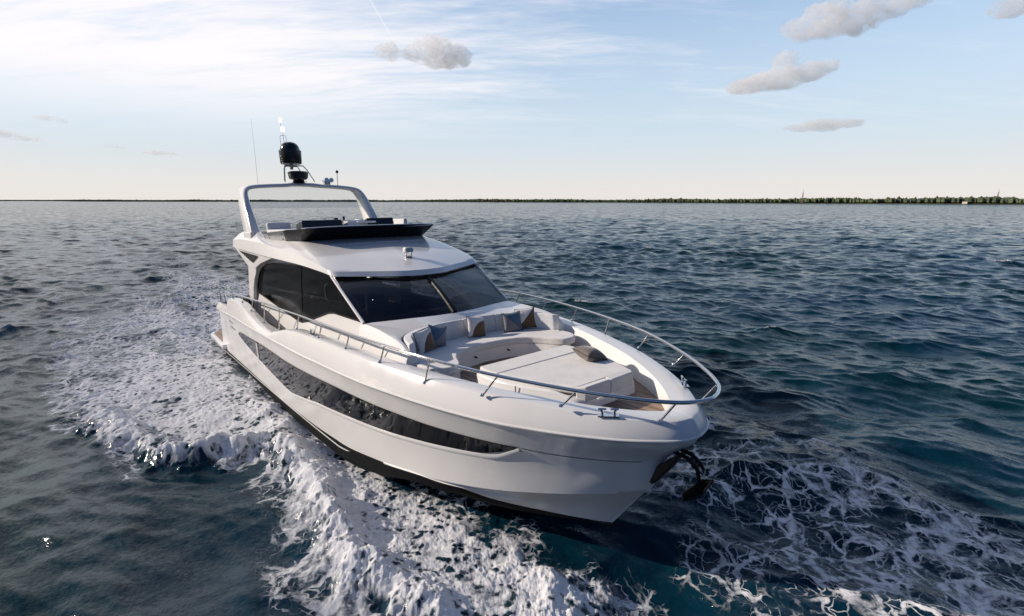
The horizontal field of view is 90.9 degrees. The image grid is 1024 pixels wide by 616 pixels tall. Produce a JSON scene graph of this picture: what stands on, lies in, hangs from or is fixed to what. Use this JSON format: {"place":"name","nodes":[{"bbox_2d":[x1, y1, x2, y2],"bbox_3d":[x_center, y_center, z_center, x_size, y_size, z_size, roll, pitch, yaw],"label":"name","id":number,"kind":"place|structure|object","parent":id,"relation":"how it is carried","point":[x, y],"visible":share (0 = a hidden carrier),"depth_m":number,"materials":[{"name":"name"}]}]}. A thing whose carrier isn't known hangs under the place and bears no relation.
{"place":"outdoors","nodes":[
{"label":"outdoors","id":0,"kind":"place"},
{"bbox_2d":[0,201,1023,615],"bbox_3d":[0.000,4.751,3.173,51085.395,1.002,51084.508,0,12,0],"label":"water","id":1,"kind":"structure","parent":0,"point":[856,449],"depth_m":11.72,"materials":[{"name":"blue liquid"}]},
{"bbox_2d":[134,418,459,613],"bbox_3d":[-4.293,3.007,9.883,10.195,0.567,2.762,8,15,34],"label":"spray","id":2,"kind":"object","parent":1,"relation":"on","point":[351,526],"visible":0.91,"depth_m":7.56,"materials":[{"name":"white liquid"}]},
{"bbox_2d":[211,118,720,526],"bbox_3d":[-3.901,-1.157,13.202,5.312,8.685,19.623,-10,13,-39],"label":"motor yacht","id":3,"kind":"object","parent":1,"relation":"on","point":[323,321],"visible":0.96,"depth_m":8.63,"materials":[{"name":"white paint"}]},
{"bbox_2d":[412,326,436,353],"bbox_3d":[-1.524,0.573,8.807,0.150,0.427,0.427,-12,9,38],"label":"throw cushion","id":4,"kind":"object","parent":3,"relation":"on","point":[424,340],"visible":0.95,"depth_m":8.73,"materials":[{"name":"white fabric"}]},
{"bbox_2d":[428,324,446,346],"bbox_3d":[-1.352,0.519,9.143,0.407,0.407,0.150,10,-17,-42],"label":"throw cushion","id":5,"kind":"object","parent":3,"relation":"on","point":[439,335],"visible":0.69,"depth_m":9.09,"materials":[{"name":"blue fabric"}]},
{"bbox_2d":[466,316,485,337],"bbox_3d":[-0.700,0.365,9.842,0.427,0.427,0.150,2,-12,-36],"label":"throw cushion","id":6,"kind":"object","parent":3,"relation":"on","point":[476,326],"visible":1,"depth_m":9.77,"materials":[{"name":"white fabric"}]},
{"bbox_2d":[501,311,522,332],"bbox_3d":[0.003,0.286,10.226,0.417,0.417,0.150,-8,-2,-23],"label":"throw cushion","id":7,"kind":"object","parent":3,"relation":"on","point":[512,322],"visible":1,"depth_m":10.16,"materials":[{"name":"blue fabric"}]},
{"bbox_2d":[514,307,536,327],"bbox_3d":[0.280,0.212,10.397,0.427,0.427,0.150,-7,-3,-10],"label":"throw cushion","id":8,"kind":"object","parent":3,"relation":"on","point":[527,318],"visible":0.84,"depth_m":10.35,"materials":[{"name":"brown fabric"}]},
{"bbox_2d":[572,346,607,361],"bbox_3d":[1.269,0.750,8.191,0.447,0.240,0.447,12,8,-32],"label":"throw cushion","id":9,"kind":"object","parent":3,"relation":"on","point":[589,353],"visible":0.94,"depth_m":8.05,"materials":[{"name":"beige fabric"}]},
{"bbox_2d":[0,0,1023,199],"label":"sky","id":10,"kind":"structure","parent":0,"point":[100,99],"materials":[{"name":"blue"}]},
{"bbox_2d":[71,201,1023,204],"bbox_3d":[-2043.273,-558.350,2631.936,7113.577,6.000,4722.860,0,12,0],"label":"shore","id":11,"kind":"structure","parent":0,"point":[573,202],"depth_m":1092.55,"materials":[{"name":"green plant"}]},
{"bbox_2d":[0,196,1023,203],"bbox_3d":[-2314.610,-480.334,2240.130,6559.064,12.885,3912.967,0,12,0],"label":"wood","id":12,"kind":"object","parent":11,"relation":"on","point":[981,200],"visible":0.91,"depth_m":904.84,"materials":[{"name":"green plant"}]}
]}

